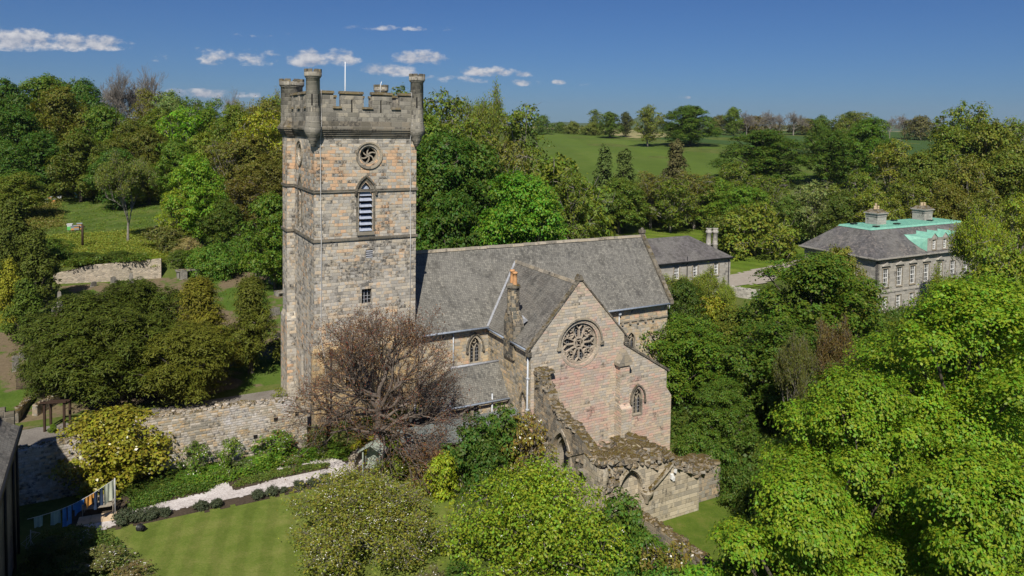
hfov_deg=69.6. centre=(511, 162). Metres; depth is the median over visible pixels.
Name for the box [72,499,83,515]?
shirt
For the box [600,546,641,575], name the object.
garden shrub
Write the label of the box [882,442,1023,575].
sycamore
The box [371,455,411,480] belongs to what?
garden shrub
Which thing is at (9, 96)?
broadleaf tree
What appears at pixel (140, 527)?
rock
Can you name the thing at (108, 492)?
cloth
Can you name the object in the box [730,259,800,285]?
driveway
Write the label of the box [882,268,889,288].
window
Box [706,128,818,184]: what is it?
broadleaf tree
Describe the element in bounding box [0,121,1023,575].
ground
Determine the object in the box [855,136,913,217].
broadleaf tree
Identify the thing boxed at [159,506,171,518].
lavender
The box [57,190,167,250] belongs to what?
meadow
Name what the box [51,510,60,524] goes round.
cloth
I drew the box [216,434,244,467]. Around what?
garden shrub
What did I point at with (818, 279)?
broadleaf tree
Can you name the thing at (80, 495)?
garden shrub
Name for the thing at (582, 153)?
crop field
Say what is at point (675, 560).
garden shrub
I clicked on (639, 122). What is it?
hills
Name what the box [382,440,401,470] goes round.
garden shrub
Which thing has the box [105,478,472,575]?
lawn
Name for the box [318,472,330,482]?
lavender
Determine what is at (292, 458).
garden shrub
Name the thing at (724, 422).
broadleaf tree
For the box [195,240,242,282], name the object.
shrub
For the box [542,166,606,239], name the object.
broadleaf tree
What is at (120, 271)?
retaining wall
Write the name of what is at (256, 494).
lavender
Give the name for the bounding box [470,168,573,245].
broadleaf tree
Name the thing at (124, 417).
rhododendron
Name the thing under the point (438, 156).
broadleaf tree
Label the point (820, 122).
broadleaf tree
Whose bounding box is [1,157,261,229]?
undergrowth
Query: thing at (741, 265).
park lawn
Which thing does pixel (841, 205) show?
broadleaf tree
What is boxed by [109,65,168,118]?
bare tree
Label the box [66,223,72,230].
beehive
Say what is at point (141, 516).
lavender
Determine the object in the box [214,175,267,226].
broadleaf tree
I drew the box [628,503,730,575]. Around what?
boundary wall
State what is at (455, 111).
broadleaf tree
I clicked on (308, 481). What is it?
lavender
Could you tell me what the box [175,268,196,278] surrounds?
gravestone
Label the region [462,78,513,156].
sparse tree
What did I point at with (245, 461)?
garden shrub
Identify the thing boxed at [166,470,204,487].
garden shrub
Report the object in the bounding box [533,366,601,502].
ruined arcade wall
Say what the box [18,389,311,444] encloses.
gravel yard
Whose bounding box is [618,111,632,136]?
broadleaf tree
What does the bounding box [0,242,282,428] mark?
churchyard grass
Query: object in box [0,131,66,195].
broadleaf tree
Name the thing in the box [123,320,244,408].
yew
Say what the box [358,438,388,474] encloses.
garden arbour
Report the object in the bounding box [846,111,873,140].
broadleaf tree
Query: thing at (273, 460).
border plants
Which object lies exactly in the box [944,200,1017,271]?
sparse tree
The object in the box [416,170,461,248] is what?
broadleaf tree
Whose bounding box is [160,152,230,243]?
broadleaf tree
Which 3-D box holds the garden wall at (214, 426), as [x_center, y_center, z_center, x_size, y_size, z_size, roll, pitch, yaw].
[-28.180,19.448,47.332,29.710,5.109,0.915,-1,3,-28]
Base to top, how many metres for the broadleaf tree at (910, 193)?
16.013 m
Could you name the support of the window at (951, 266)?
in the mansion
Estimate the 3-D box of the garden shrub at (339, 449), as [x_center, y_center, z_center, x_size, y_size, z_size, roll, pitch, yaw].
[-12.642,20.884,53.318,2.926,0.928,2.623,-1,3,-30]
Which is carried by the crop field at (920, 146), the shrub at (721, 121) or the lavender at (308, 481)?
the shrub at (721, 121)
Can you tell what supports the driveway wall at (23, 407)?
on the churchyard grass at (11, 396)
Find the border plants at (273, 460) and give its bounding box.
[183,435,338,487]
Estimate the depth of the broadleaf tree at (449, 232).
88.86 m
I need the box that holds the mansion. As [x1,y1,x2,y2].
[799,202,971,312]
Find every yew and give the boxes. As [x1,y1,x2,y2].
[6,289,148,391]
[9,336,82,405]
[34,304,188,408]
[99,276,191,338]
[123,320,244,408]
[164,275,252,371]
[219,274,280,377]
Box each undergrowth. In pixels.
[0,187,67,231]
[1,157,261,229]
[531,176,699,237]
[668,304,1023,575]
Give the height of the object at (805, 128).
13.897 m
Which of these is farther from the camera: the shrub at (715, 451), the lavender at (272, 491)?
the shrub at (715, 451)
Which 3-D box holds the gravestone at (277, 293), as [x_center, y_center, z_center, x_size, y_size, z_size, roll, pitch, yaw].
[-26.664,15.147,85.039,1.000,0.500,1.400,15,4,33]
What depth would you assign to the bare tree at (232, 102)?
199.36 m
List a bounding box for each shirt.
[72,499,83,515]
[84,493,93,508]
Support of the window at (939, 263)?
in the mansion
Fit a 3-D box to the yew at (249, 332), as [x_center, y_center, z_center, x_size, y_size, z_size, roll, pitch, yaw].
[-23.203,14.385,65.361,6.861,9.273,7.213,2,3,25]
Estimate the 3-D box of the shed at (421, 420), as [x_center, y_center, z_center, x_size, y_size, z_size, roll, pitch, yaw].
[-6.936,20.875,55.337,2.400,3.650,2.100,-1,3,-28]
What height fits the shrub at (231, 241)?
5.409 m
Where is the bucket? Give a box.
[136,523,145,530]
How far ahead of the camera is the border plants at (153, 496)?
47.20 m
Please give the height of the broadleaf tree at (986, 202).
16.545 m
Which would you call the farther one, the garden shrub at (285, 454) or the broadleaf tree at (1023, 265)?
the broadleaf tree at (1023, 265)
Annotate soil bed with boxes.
[60,448,395,529]
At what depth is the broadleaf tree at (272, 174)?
111.28 m
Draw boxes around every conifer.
[590,143,613,195]
[613,147,643,190]
[659,139,688,206]
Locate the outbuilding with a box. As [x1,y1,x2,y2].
[647,228,734,312]
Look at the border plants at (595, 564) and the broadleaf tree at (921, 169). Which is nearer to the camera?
the border plants at (595, 564)
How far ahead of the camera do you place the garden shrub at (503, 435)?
51.53 m
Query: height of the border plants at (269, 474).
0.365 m
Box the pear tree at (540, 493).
[419,448,644,575]
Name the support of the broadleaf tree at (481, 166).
on the ground at (28, 513)
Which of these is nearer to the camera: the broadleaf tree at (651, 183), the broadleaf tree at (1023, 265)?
the broadleaf tree at (1023, 265)
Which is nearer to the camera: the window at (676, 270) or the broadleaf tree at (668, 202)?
the window at (676, 270)
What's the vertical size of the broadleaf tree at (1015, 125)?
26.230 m
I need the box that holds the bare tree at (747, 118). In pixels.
[737,111,757,134]
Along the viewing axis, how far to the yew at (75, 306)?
58.60 m
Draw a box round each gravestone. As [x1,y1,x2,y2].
[12,355,18,371]
[57,290,62,310]
[89,281,96,286]
[110,276,115,283]
[127,272,132,283]
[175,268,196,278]
[179,270,186,279]
[269,307,280,316]
[274,290,282,296]
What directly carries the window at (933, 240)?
in the mansion
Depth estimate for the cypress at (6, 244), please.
75.32 m
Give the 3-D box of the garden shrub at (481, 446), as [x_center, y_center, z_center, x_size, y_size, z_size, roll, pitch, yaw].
[-1.962,20.348,48.919,3.767,4.776,3.377,2,3,30]
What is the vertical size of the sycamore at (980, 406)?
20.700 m
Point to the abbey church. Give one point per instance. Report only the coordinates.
(580, 317)
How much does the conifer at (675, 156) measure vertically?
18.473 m
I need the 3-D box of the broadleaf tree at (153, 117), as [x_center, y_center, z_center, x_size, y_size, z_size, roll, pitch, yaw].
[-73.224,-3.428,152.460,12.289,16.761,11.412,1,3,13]
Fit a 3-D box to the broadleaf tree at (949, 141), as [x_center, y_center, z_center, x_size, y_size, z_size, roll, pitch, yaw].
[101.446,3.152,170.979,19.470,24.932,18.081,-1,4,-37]
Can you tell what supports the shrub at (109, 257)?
on the ground at (28, 513)
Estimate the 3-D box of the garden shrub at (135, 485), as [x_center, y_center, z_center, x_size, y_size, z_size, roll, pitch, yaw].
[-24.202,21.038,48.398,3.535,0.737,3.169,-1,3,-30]
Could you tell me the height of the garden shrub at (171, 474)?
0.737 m
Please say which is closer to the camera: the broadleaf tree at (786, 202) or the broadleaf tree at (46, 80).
the broadleaf tree at (786, 202)
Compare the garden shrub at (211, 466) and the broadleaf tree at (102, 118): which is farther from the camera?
the broadleaf tree at (102, 118)
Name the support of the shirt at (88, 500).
hanging from the washing line
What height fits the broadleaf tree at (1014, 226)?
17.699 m
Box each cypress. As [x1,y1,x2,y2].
[0,193,33,277]
[0,226,24,308]
[0,255,20,328]
[0,274,45,343]
[17,223,62,307]
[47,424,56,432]
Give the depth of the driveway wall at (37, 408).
55.90 m
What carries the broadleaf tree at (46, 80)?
on the ground at (28, 513)
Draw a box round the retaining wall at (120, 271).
[53,258,160,283]
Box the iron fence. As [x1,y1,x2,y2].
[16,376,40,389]
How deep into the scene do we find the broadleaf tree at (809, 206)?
147.36 m
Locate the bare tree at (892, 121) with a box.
[879,116,900,137]
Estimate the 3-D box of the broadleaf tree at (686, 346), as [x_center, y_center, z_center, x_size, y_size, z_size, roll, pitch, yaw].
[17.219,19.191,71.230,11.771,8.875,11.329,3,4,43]
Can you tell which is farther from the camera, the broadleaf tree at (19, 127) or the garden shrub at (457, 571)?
the broadleaf tree at (19, 127)
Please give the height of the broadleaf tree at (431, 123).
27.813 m
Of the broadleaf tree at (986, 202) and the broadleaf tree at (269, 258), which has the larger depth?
the broadleaf tree at (986, 202)
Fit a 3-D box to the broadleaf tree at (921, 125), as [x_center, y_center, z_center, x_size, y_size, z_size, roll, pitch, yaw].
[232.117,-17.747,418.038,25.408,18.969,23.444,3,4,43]
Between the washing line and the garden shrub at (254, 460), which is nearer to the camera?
the washing line
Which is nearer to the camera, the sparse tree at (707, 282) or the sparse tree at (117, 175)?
the sparse tree at (707, 282)
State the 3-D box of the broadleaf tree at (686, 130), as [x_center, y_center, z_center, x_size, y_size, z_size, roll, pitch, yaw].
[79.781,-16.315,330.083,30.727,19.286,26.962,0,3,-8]
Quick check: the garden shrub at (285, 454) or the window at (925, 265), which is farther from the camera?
the window at (925, 265)
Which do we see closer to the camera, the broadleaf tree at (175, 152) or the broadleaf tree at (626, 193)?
the broadleaf tree at (175, 152)
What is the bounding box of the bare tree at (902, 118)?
[894,114,912,135]
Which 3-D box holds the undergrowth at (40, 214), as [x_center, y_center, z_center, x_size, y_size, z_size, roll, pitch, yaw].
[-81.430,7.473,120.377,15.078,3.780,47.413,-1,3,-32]
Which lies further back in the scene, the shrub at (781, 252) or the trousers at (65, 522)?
the shrub at (781, 252)
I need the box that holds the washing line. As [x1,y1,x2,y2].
[29,478,115,518]
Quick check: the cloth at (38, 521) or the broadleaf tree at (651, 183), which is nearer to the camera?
the cloth at (38, 521)
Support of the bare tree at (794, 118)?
on the crop field at (920, 146)
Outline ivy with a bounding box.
[58,253,152,265]
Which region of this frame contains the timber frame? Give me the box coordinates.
[40,399,71,431]
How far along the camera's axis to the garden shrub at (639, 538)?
40.25 m
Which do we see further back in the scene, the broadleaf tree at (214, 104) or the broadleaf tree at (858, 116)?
the broadleaf tree at (858, 116)
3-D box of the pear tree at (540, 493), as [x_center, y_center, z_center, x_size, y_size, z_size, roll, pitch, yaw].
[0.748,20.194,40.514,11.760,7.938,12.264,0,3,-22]
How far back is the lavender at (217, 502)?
45.80 m
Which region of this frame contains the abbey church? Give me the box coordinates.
[277,62,673,467]
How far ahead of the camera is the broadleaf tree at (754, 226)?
134.88 m
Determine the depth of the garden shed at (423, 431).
52.65 m
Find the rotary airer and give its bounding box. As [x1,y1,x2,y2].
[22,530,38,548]
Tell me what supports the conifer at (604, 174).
on the ground at (28, 513)
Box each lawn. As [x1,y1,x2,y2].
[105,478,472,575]
[621,217,830,287]
[663,479,1023,575]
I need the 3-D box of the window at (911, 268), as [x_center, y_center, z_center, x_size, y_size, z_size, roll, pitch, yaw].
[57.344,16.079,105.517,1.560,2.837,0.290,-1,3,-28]
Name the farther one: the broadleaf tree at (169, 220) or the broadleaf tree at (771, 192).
the broadleaf tree at (771, 192)
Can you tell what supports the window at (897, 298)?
in the mansion
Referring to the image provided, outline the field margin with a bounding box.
[533,127,670,137]
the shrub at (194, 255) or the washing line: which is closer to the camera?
the washing line
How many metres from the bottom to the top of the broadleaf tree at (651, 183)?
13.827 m
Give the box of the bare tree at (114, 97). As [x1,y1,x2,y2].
[99,63,143,122]
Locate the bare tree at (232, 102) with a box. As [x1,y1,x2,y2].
[214,90,254,129]
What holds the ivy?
on the retaining wall at (120, 271)
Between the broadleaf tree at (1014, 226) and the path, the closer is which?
the path
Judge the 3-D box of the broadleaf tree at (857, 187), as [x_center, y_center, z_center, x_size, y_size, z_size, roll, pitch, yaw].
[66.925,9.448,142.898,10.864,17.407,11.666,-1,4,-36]
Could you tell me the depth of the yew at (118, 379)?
56.28 m
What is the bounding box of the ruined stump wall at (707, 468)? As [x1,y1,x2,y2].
[681,453,720,501]
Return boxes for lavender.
[111,506,137,526]
[131,505,150,522]
[145,505,160,521]
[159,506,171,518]
[191,500,208,510]
[208,497,222,508]
[250,488,264,500]
[264,483,279,496]
[279,486,287,493]
[292,478,304,490]
[305,477,319,486]
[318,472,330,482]
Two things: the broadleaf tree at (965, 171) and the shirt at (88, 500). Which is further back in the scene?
the broadleaf tree at (965, 171)
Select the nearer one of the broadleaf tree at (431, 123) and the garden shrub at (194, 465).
the garden shrub at (194, 465)
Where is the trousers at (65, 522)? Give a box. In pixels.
[62,505,71,526]
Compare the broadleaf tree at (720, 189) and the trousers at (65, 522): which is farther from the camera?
the broadleaf tree at (720, 189)
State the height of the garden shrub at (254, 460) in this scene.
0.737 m
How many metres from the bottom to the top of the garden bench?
0.950 m
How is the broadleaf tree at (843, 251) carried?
on the ground at (28, 513)
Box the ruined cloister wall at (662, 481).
[565,431,700,521]
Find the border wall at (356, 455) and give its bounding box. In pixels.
[348,446,361,468]
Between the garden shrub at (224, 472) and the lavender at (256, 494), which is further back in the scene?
the garden shrub at (224, 472)
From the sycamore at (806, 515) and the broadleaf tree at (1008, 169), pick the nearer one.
the sycamore at (806, 515)
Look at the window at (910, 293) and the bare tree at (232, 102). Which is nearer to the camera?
the window at (910, 293)
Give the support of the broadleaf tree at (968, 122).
on the ground at (28, 513)
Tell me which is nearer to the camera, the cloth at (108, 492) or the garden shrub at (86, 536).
the garden shrub at (86, 536)
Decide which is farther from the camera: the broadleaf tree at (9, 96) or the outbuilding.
the broadleaf tree at (9, 96)
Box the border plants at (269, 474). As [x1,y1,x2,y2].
[232,461,329,486]
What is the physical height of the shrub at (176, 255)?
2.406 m
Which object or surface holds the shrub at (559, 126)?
on the crop field at (582, 153)
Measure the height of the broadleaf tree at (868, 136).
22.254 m
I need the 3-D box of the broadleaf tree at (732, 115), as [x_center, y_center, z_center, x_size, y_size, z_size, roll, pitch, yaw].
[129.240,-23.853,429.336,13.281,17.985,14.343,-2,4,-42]
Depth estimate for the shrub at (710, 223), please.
141.77 m
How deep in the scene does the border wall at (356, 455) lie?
51.67 m
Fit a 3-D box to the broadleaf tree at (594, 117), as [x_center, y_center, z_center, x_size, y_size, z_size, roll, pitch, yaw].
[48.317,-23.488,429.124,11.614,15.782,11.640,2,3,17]
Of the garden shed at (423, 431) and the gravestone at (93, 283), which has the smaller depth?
the garden shed at (423, 431)
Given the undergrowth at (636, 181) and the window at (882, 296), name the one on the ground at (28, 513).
the undergrowth at (636, 181)
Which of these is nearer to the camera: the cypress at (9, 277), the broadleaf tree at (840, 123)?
the cypress at (9, 277)
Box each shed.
[397,407,527,470]
[402,415,434,426]
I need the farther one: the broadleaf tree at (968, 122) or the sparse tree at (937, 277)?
the broadleaf tree at (968, 122)
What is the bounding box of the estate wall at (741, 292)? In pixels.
[731,285,759,299]
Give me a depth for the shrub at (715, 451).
55.80 m
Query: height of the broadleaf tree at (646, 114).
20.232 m
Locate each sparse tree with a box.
[91,148,159,239]
[232,86,279,115]
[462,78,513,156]
[663,264,721,299]
[715,274,737,307]
[770,324,820,440]
[813,308,865,385]
[926,259,998,370]
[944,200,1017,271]
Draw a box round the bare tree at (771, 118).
[758,110,780,128]
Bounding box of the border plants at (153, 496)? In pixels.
[125,479,217,510]
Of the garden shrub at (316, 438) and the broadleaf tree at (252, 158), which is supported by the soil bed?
the garden shrub at (316, 438)
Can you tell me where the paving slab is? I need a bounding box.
[76,511,116,525]
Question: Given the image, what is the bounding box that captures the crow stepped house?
[0,407,22,575]
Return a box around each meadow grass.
[16,227,212,267]
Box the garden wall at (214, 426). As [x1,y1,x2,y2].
[18,395,306,505]
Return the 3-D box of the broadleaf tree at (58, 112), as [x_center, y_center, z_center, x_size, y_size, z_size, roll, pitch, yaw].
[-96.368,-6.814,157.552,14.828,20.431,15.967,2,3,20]
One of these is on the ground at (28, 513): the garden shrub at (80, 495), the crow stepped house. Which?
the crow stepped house
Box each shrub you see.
[24,236,76,261]
[59,252,103,266]
[61,541,138,575]
[62,526,101,547]
[75,491,91,497]
[86,189,102,196]
[90,250,145,264]
[108,556,157,575]
[118,473,170,497]
[136,221,198,252]
[142,467,183,489]
[144,253,166,266]
[162,249,190,265]
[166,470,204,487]
[171,236,202,255]
[175,440,218,474]
[180,245,208,276]
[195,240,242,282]
[200,463,234,476]
[210,466,235,481]
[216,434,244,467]
[225,235,256,274]
[230,458,257,471]
[238,455,266,471]
[248,429,300,462]
[270,385,287,396]
[275,448,301,462]
[277,452,308,468]
[298,445,323,462]
[302,422,331,448]
[314,447,334,460]
[320,442,352,460]
[350,427,373,455]
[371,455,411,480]
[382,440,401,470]
[406,459,444,495]
[416,449,460,505]
[416,562,448,575]
[439,411,502,494]
[443,559,485,575]
[460,433,508,502]
[482,402,526,476]
[496,405,556,475]
[534,114,555,134]
[553,122,564,133]
[563,121,580,133]
[577,121,604,135]
[585,487,650,561]
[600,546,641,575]
[625,529,669,575]
[627,537,703,574]
[641,560,679,575]
[672,420,713,455]
[676,554,727,575]
[687,439,742,497]
[695,291,732,328]
[698,196,770,236]
[699,215,745,252]
[710,114,729,133]
[715,465,762,515]
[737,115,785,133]
[769,235,796,259]
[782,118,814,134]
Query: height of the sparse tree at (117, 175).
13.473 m
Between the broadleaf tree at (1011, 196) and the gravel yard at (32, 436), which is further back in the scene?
the broadleaf tree at (1011, 196)
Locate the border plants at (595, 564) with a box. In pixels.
[558,516,699,575]
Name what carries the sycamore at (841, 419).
on the ground at (28, 513)
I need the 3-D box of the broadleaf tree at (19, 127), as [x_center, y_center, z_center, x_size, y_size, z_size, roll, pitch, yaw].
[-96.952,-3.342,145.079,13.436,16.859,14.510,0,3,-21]
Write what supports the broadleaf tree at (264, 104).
on the ground at (28, 513)
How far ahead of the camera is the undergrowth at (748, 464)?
65.72 m
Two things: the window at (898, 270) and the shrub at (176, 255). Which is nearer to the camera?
the shrub at (176, 255)
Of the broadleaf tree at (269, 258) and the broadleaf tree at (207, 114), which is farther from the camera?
the broadleaf tree at (207, 114)
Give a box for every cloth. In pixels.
[34,515,42,527]
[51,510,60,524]
[104,480,113,505]
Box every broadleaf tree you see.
[0,76,33,156]
[0,104,58,177]
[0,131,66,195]
[0,170,56,212]
[17,71,71,127]
[24,82,98,154]
[43,129,106,201]
[54,78,81,100]
[63,76,116,160]
[69,103,129,161]
[80,147,142,209]
[96,118,159,160]
[121,128,171,203]
[126,87,163,125]
[133,106,173,150]
[145,136,195,209]
[151,89,191,141]
[152,187,197,247]
[154,105,203,166]
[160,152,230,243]
[177,131,229,199]
[180,96,204,121]
[181,106,223,147]
[193,98,223,117]
[194,198,245,243]
[202,102,251,155]
[202,136,246,198]
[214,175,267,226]
[218,135,282,209]
[225,95,281,194]
[232,107,282,185]
[233,190,282,288]
[246,159,282,213]
[268,93,280,119]
[389,82,434,123]
[416,130,501,245]
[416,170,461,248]
[416,189,493,249]
[417,111,460,165]
[423,86,491,156]
[441,114,505,176]
[449,133,509,245]
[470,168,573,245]
[479,133,537,211]
[480,101,554,173]
[507,152,623,239]
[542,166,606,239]
[585,180,616,233]
[586,109,602,122]
[594,177,650,233]
[595,111,623,137]
[596,200,641,231]
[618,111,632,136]
[628,104,666,146]
[634,169,672,228]
[638,196,667,220]
[639,312,748,405]
[645,177,704,232]
[657,105,723,145]
[667,278,712,325]
[669,170,718,228]
[690,176,735,222]
[690,376,760,449]
[704,304,762,359]
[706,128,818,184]
[711,199,802,260]
[712,314,857,432]
[713,184,773,230]
[717,158,763,197]
[720,250,895,382]
[721,106,743,135]
[752,174,792,208]
[770,194,811,241]
[780,179,835,239]
[799,128,867,185]
[804,243,883,336]
[805,115,834,154]
[813,191,863,235]
[826,168,886,222]
[828,114,857,145]
[840,111,857,138]
[840,116,901,182]
[842,185,904,222]
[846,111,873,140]
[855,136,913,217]
[871,315,941,395]
[882,178,936,218]
[885,149,948,218]
[899,115,938,139]
[913,122,984,184]
[924,98,1002,155]
[925,154,998,218]
[926,181,971,221]
[950,118,1023,186]
[958,187,1022,236]
[958,243,1023,371]
[962,237,1023,373]
[965,146,1023,227]
[978,191,1023,267]
[999,225,1023,338]
[1002,115,1023,153]
[1002,172,1023,248]
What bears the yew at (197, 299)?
on the ground at (28, 513)
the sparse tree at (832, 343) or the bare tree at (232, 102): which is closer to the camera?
the sparse tree at (832, 343)
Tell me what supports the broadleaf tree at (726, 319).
on the ground at (28, 513)
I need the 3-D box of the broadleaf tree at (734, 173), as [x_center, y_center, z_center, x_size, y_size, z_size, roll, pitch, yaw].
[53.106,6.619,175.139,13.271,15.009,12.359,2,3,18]
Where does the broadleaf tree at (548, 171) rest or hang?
on the ground at (28, 513)
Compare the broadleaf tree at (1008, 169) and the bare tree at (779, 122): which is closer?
the broadleaf tree at (1008, 169)
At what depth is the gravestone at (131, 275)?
85.42 m
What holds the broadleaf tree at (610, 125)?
on the crop field at (582, 153)
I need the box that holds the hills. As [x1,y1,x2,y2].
[124,117,1023,131]
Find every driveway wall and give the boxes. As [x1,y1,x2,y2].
[15,390,49,422]
[32,394,59,415]
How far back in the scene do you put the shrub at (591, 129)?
417.27 m
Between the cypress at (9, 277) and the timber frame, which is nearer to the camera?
the timber frame
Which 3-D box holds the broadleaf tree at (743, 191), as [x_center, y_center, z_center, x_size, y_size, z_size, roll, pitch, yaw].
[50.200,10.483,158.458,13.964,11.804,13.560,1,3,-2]
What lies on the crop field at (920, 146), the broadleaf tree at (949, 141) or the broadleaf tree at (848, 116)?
the broadleaf tree at (848, 116)
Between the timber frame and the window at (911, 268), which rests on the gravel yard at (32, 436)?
the timber frame
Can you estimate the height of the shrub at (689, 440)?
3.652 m
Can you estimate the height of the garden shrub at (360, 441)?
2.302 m
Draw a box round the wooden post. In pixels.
[81,224,84,245]
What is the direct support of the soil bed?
on the ground at (28, 513)
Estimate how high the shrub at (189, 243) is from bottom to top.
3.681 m
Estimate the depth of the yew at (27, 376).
56.57 m
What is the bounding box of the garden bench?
[82,494,114,516]
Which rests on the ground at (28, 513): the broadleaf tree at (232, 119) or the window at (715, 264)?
the broadleaf tree at (232, 119)
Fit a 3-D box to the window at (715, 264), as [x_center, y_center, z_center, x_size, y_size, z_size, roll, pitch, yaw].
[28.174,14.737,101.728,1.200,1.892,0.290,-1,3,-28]
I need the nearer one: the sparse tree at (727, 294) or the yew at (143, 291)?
the yew at (143, 291)
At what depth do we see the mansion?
106.70 m
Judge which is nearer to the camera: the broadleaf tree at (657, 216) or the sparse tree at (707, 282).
the sparse tree at (707, 282)
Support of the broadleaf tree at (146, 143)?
on the ground at (28, 513)
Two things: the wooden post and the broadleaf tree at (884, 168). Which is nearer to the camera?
the wooden post
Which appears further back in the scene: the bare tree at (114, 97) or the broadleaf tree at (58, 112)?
the bare tree at (114, 97)
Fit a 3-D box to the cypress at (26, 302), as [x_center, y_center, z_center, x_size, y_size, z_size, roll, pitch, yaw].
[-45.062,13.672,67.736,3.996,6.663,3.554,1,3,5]
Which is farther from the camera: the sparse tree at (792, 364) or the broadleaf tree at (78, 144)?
the broadleaf tree at (78, 144)
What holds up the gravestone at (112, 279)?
on the churchyard grass at (11, 396)
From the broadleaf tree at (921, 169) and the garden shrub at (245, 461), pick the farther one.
the broadleaf tree at (921, 169)
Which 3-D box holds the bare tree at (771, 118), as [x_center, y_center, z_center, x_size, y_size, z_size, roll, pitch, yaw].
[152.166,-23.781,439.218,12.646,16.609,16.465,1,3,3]
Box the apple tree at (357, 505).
[269,460,457,575]
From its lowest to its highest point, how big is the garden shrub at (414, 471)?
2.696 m
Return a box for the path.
[81,457,361,531]
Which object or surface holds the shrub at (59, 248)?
on the ground at (28, 513)
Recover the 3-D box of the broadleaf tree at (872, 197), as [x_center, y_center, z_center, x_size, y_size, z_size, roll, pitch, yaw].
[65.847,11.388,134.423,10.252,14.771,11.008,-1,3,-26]
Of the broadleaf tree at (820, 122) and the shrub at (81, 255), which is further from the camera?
the broadleaf tree at (820, 122)
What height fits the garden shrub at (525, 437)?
5.803 m
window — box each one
[557,317,603,367]
[673,266,679,279]
[692,264,698,278]
[713,262,719,275]
[881,296,887,310]
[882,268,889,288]
[895,266,902,286]
[895,294,901,308]
[908,292,914,305]
[909,264,916,284]
[922,263,929,282]
[931,239,936,250]
[936,261,942,276]
[942,238,947,248]
[949,259,955,277]
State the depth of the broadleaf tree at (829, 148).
212.35 m
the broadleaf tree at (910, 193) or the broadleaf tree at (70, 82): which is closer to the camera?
the broadleaf tree at (910, 193)
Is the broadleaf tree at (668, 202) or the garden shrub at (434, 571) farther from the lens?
the broadleaf tree at (668, 202)
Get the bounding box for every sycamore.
[706,458,894,575]
[751,366,961,575]
[818,263,1023,566]
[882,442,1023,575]
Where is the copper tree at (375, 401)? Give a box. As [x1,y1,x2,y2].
[258,297,487,494]
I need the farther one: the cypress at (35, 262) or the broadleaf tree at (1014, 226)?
the broadleaf tree at (1014, 226)
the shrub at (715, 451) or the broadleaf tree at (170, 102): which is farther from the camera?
the broadleaf tree at (170, 102)
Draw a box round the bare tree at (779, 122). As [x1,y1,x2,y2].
[771,113,785,129]
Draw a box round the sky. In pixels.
[0,0,1023,128]
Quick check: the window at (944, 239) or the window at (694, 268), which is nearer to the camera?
the window at (694, 268)
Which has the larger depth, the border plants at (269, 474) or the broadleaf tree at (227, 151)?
the broadleaf tree at (227, 151)
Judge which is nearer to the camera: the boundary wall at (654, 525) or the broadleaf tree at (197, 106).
the boundary wall at (654, 525)
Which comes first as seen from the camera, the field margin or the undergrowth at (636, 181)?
the undergrowth at (636, 181)
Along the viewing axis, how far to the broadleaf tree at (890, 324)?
68.81 m
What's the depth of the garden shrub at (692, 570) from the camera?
36.50 m
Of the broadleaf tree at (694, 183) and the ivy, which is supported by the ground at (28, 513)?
the broadleaf tree at (694, 183)
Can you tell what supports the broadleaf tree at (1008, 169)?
on the ground at (28, 513)
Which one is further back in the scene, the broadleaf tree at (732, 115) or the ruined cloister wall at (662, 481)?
the broadleaf tree at (732, 115)
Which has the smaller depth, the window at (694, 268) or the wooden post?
the wooden post
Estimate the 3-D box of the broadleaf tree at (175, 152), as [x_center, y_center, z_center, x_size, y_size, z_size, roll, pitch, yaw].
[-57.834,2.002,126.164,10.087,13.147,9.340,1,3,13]
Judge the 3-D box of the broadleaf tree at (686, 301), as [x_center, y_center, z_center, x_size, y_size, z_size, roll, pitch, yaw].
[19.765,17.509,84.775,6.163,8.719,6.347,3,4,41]
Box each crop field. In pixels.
[507,128,848,186]
[656,130,981,156]
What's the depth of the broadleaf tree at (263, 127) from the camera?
138.86 m
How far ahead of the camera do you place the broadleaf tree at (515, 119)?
146.10 m
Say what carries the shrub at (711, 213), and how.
on the park lawn at (741, 265)
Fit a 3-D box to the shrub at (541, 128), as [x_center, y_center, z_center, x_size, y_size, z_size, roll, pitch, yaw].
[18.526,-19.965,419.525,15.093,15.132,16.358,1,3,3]
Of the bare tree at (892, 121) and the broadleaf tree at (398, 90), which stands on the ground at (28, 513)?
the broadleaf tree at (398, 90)
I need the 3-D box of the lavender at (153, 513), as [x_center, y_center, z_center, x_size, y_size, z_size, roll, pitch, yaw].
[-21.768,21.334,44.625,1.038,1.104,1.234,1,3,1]
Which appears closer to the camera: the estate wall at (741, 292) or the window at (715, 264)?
the window at (715, 264)
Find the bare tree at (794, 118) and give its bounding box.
[781,111,808,134]
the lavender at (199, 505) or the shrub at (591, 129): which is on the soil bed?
the lavender at (199, 505)
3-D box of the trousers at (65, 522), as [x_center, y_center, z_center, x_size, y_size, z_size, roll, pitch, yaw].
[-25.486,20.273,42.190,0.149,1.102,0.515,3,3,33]
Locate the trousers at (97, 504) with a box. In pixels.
[94,487,102,509]
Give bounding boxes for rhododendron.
[48,397,180,503]

